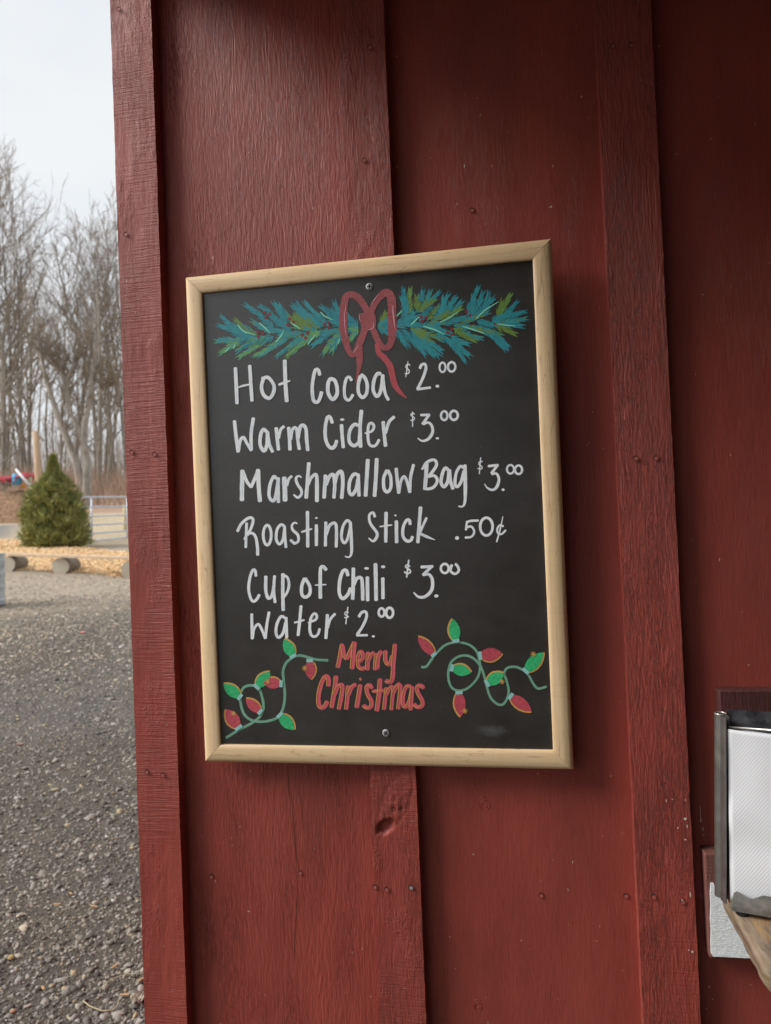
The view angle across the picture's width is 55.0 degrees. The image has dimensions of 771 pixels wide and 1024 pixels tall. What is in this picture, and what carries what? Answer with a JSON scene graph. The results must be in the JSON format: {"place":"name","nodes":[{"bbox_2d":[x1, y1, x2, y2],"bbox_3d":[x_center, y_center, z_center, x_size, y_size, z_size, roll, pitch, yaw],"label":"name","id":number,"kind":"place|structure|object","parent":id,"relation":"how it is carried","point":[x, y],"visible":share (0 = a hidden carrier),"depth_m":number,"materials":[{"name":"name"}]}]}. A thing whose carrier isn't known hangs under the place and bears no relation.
{"place":"outdoors","nodes":[
{"label":"outdoors","id":0,"kind":"place"},
{"bbox_2d":[0,489,26,522],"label":"earth bank","id":1,"kind":"structure","parent":0,"point":[10,502],"depth_m":32.21,"materials":[{"name":"brown soil"}]},
{"bbox_2d":[0,476,11,483],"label":"red tarp","id":2,"kind":"object","parent":1,"relation":"on","point":[6,478],"visible":0.66,"depth_m":32.75,"materials":[{"name":"red plastic"}]},
{"bbox_2d":[0,480,11,486],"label":"fallen log","id":3,"kind":"object","parent":1,"relation":"on","point":[8,484],"visible":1,"depth_m":32.46,"materials":[{"name":"brown wood"}]},
{"bbox_2d":[15,469,29,485],"bbox_3d":[-15.770,-1.466,32.250,0.896,0.905,0.110,-3,-1,20],"label":"white pipe","id":4,"kind":"object","parent":1,"relation":"on","point":[22,477],"visible":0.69,"depth_m":32.23,"materials":[{"name":"grey plastic"}]},
{"bbox_2d":[14,472,34,482],"bbox_3d":[-15.955,-1.547,33.002,0.484,0.443,1.200,-3,-1,10],"label":"red tarp","id":5,"kind":"object","parent":1,"relation":"on","point":[25,474],"visible":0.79,"depth_m":32.70,"materials":[{"name":"red plastic"}]},
{"bbox_2d":[12,473,21,484],"bbox_3d":[-16.428,-1.470,33.005,0.429,0.520,0.429,-3,-1,10],"label":"blue barrel","id":6,"kind":"object","parent":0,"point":[18,481],"visible":0.74,"depth_m":32.84,"materials":[{"name":"blue plastic"}]},
{"bbox_2d":[0,0,122,473],"label":"sky","id":7,"kind":"structure","parent":0,"point":[56,86],"materials":[{"name":"white"}]},
{"bbox_2d":[0,489,144,1023],"bbox_3d":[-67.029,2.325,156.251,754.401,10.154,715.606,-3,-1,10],"label":"ground","id":8,"kind":"structure","parent":0,"point":[8,531],"depth_m":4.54,"materials":[{"name":"grey gravel"}]},
{"bbox_2d":[0,553,5,606],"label":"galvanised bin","id":9,"kind":"object","parent":8,"relation":"on","point":[2,579],"visible":1,"depth_m":10.93,"materials":[{"name":"metal"}]},
{"bbox_2d":[0,351,14,491],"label":"tree trunk","id":10,"kind":"object","parent":8,"relation":"on","point":[3,428],"visible":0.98,"depth_m":49.63,"materials":[{"name":"grey plant"}]},
{"bbox_2d":[0,251,25,451],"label":"bare tree","id":11,"kind":"object","parent":8,"relation":"on","point":[15,373],"visible":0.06,"depth_m":82.88,"materials":[{"name":"grey plant"}]},
{"bbox_2d":[6,363,24,474],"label":"tree trunk","id":12,"kind":"object","parent":8,"relation":"on","point":[8,431],"visible":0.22,"depth_m":63.53,"materials":[{"name":"grey plant"}]},
{"bbox_2d":[0,345,36,469],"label":"bare tree","id":13,"kind":"object","parent":8,"relation":"on","point":[18,451],"visible":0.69,"depth_m":55.26,"materials":[{"name":"grey plant"}]},
{"bbox_2d":[13,336,25,481],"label":"tree trunk","id":14,"kind":"object","parent":8,"relation":"on","point":[20,394],"visible":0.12,"depth_m":69.18,"materials":[{"name":"grey plant"}]},
{"bbox_2d":[6,343,35,472],"bbox_3d":[-29.005,-7.866,59.274,2.603,12.862,2.924,-3,-1,32],"label":"bare tree","id":15,"kind":"object","parent":8,"relation":"on","point":[28,458],"visible":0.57,"depth_m":59.57,"materials":[{"name":"grey plant"}]},
{"bbox_2d":[0,301,46,490],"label":"bare tree","id":16,"kind":"object","parent":8,"relation":"on","point":[13,424],"visible":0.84,"depth_m":51.98,"materials":[{"name":"grey plant"}]},
{"bbox_2d":[0,140,71,472],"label":"bare tree","id":17,"kind":"object","parent":8,"relation":"on","point":[11,328],"visible":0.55,"depth_m":63.27,"materials":[{"name":"grey plant"}]},
{"bbox_2d":[32,431,41,489],"bbox_3d":[-11.691,-0.858,25.005,0.244,3.754,0.330,-3,-1,36],"label":"wooden pole","id":18,"kind":"object","parent":8,"relation":"on","point":[37,455],"visible":0.4,"depth_m":24.91,"materials":[{"name":"beige wood"}]},
{"bbox_2d":[27,358,57,471],"bbox_3d":[-23.508,-6.096,51.361,2.459,10.437,2.818,-2,-1,-31],"label":"tree trunk","id":19,"kind":"object","parent":8,"relation":"on","point":[40,404],"visible":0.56,"depth_m":51.05,"materials":[{"name":"grey plant"}]},
{"bbox_2d":[0,173,90,485],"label":"bare tree","id":20,"kind":"object","parent":8,"relation":"on","point":[31,374],"visible":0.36,"depth_m":68.75,"materials":[{"name":"grey plant"}]},
{"bbox_2d":[0,140,99,360],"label":"bare tree","id":21,"kind":"object","parent":8,"relation":"on","point":[60,311],"visible":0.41,"depth_m":61.92,"materials":[{"name":"grey plant"}]},
{"bbox_2d":[30,357,70,468],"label":"tree trunk","id":22,"kind":"object","parent":8,"relation":"on","point":[45,436],"visible":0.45,"depth_m":65.31,"materials":[{"name":"grey plant"}]},
{"bbox_2d":[0,133,101,490],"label":"bare tree","id":23,"kind":"object","parent":8,"relation":"on","point":[8,311],"visible":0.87,"depth_m":58.01,"materials":[{"name":"grey plant"}]},
{"bbox_2d":[43,382,65,452],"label":"tree trunk","id":24,"kind":"object","parent":8,"relation":"on","point":[51,428],"visible":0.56,"depth_m":56.15,"materials":[{"name":"grey plant"}]},
{"bbox_2d":[0,256,122,505],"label":"forked tree","id":25,"kind":"object","parent":8,"relation":"on","point":[82,433],"visible":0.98,"depth_m":43.87,"materials":[{"name":"grey plant"}]},
{"bbox_2d":[0,392,123,486],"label":"woods","id":26,"kind":"object","parent":8,"relation":"on","point":[117,454],"visible":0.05,"depth_m":74.32,"materials":[{"name":"grey plant"}]},
{"bbox_2d":[3,211,122,465],"bbox_3d":[-23.883,-13.098,60.075,10.405,24.051,11.896,-3,-2,41],"label":"bare tree","id":27,"kind":"object","parent":8,"relation":"on","point":[94,402],"visible":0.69,"depth_m":59.56,"materials":[{"name":"grey plant"}]},
{"bbox_2d":[55,397,70,474],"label":"tree trunk","id":28,"kind":"object","parent":8,"relation":"on","point":[65,444],"visible":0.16,"depth_m":70.10,"materials":[{"name":"grey plant"}]},
{"bbox_2d":[0,461,126,508],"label":"undergrowth","id":29,"kind":"object","parent":8,"relation":"on","point":[111,487],"visible":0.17,"depth_m":46.87,"materials":[{"name":"brown plant"}]},
{"bbox_2d":[0,539,129,577],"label":"mulch bed","id":30,"kind":"object","parent":8,"relation":"on","point":[54,558],"visible":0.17,"depth_m":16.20,"materials":[{"name":"beige wood"}]},
{"bbox_2d":[13,453,96,547],"bbox_3d":[-8.896,-0.258,19.897,2.063,2.756,2.121,-2,-1,-27],"label":"cedar bush","id":31,"kind":"object","parent":30,"relation":"on","point":[53,515],"visible":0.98,"depth_m":19.46,"materials":[{"name":"green plant"}]},
{"bbox_2d":[0,552,129,577],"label":"log bench","id":32,"kind":"object","parent":8,"relation":"on","point":[65,563],"visible":0.62,"depth_m":14.73,"materials":[{"name":"beige wood"}]},
{"bbox_2d":[0,572,131,682],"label":"scattered stones","id":33,"kind":"object","parent":8,"relation":"on","point":[8,625],"visible":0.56,"depth_m":9.66,"materials":[{"name":"grey gravel"}]},
{"bbox_2d":[28,207,119,469],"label":"bare tree","id":34,"kind":"object","parent":8,"relation":"on","point":[62,415],"visible":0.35,"depth_m":66.31,"materials":[{"name":"grey plant"}]},
{"bbox_2d":[40,200,123,447],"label":"bare tree","id":35,"kind":"object","parent":8,"relation":"on","point":[118,312],"visible":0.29,"depth_m":66.19,"materials":[{"name":"grey plant"}]},
{"bbox_2d":[44,183,120,481],"bbox_3d":[-23.331,-14.548,61.089,9.219,26.637,10.540,-1,-2,-41],"label":"bare tree","id":36,"kind":"object","parent":8,"relation":"on","point":[102,298],"visible":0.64,"depth_m":60.62,"materials":[{"name":"grey plant"}]},
{"bbox_2d":[51,188,122,477],"bbox_3d":[-24.071,-14.347,63.573,8.572,26.064,8.232,-2,-1,-20],"label":"bare tree","id":37,"kind":"object","parent":8,"relation":"on","point":[111,323],"visible":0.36,"depth_m":62.67,"materials":[{"name":"grey plant"}]},
{"bbox_2d":[74,368,115,485],"bbox_3d":[-23.560,-7.323,60.444,3.729,11.332,2.404,-2,-1,-1],"label":"tree trunk","id":38,"kind":"object","parent":8,"relation":"on","point":[94,453],"visible":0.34,"depth_m":60.88,"materials":[{"name":"grey plant"}]},
{"bbox_2d":[79,278,114,495],"bbox_3d":[-19.716,-8.796,51.613,3.333,15.649,1.822,-3,-1,20],"label":"tree trunk","id":39,"kind":"object","parent":8,"relation":"on","point":[99,454],"visible":0.7,"depth_m":51.63,"materials":[{"name":"grey plant"}]},
{"bbox_2d":[87,384,113,484],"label":"tree trunk","id":40,"kind":"object","parent":8,"relation":"on","point":[109,450],"visible":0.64,"depth_m":56.46,"materials":[{"name":"grey plant"}]},
{"bbox_2d":[83,1000,118,1010],"bbox_3d":[-0.915,1.573,2.359,0.124,0.002,0.056,-2,-1,0],"label":"straw","id":41,"kind":"object","parent":8,"relation":"on","point":[99,1009],"visible":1,"depth_m":2.35,"materials":[{"name":"beige"}]},
{"bbox_2d":[87,281,122,490],"bbox_3d":[-18.812,-10.428,54.570,6.478,18.718,7.407,-2,-1,-35],"label":"bare tree","id":42,"kind":"object","parent":8,"relation":"on","point":[113,432],"visible":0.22,"depth_m":53.93,"materials":[{"name":"grey plant"}]},
{"bbox_2d":[82,496,127,541],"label":"farm gate","id":43,"kind":"structure","parent":8,"relation":"on","point":[92,516],"depth_m":22.73,"materials":[{"name":"silver metal"}]},
{"bbox_2d":[101,345,110,487],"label":"tree trunk","id":44,"kind":"object","parent":8,"relation":"on","point":[105,459],"visible":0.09,"depth_m":66.11,"materials":[{"name":"grey plant"}]},
{"bbox_2d":[103,352,121,488],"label":"tree trunk","id":45,"kind":"object","parent":8,"relation":"on","point":[114,462],"visible":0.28,"depth_m":61.67,"materials":[{"name":"grey plant"}]},
{"bbox_2d":[105,362,125,489],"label":"tree trunk","id":46,"kind":"object","parent":8,"relation":"on","point":[123,456],"visible":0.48,"depth_m":53.01,"materials":[{"name":"grey plant"}]},
{"bbox_2d":[123,505,125,529],"bbox_3d":[-9.494,0.323,26.989,0.129,1.143,0.129,-3,-1,33],"label":"fence post","id":47,"kind":"object","parent":8,"relation":"on","point":[124,518],"visible":0.46,"depth_m":26.93,"materials":[{"name":"beige wood"}]},
{"bbox_2d":[130,991,143,1004],"bbox_3d":[-0.799,1.567,2.386,0.048,0.038,0.036,9,-2,-35],"label":"dry leaf","id":48,"kind":"object","parent":8,"relation":"on","point":[138,997],"visible":0.91,"depth_m":2.38,"materials":[{"name":"beige plant"}]},
{"bbox_2d":[110,0,770,1023],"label":"red shed","id":49,"kind":"structure","parent":8,"relation":"on","point":[618,152],"depth_m":1.00,"materials":[{"name":"paint"}]},
{"bbox_2d":[186,239,573,768],"bbox_3d":[-0.020,0.000,1.011,0.510,0.691,0.016,-2,0,10],"label":"menu board","id":50,"kind":"object","parent":49,"relation":"attached to","point":[379,513],"visible":1,"depth_m":1.01,"materials":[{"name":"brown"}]},
{"bbox_3d":[-15.848,-0.516,33.000,0.785,1.858,0.807,-3,-1,10],"label":"dry weed clump","id":51,"kind":"object","parent":8,"relation":"on","visible":0},
{"bbox_2d":[27,476,31,484],"bbox_3d":[-15.847,-1.402,33.004,0.200,0.358,0.200,-3,-2,44],"label":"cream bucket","id":52,"kind":"object","parent":51,"relation":"on","point":[30,479],"visible":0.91,"depth_m":32.93,"materials":[{"name":"beige plastic"}]},
{"bbox_2d":[714,709,770,917],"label":"napkin dispenser","id":53,"kind":"object","parent":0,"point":[742,810],"visible":1,"depth_m":0.80,"materials":[{"name":"metal"}]}
]}

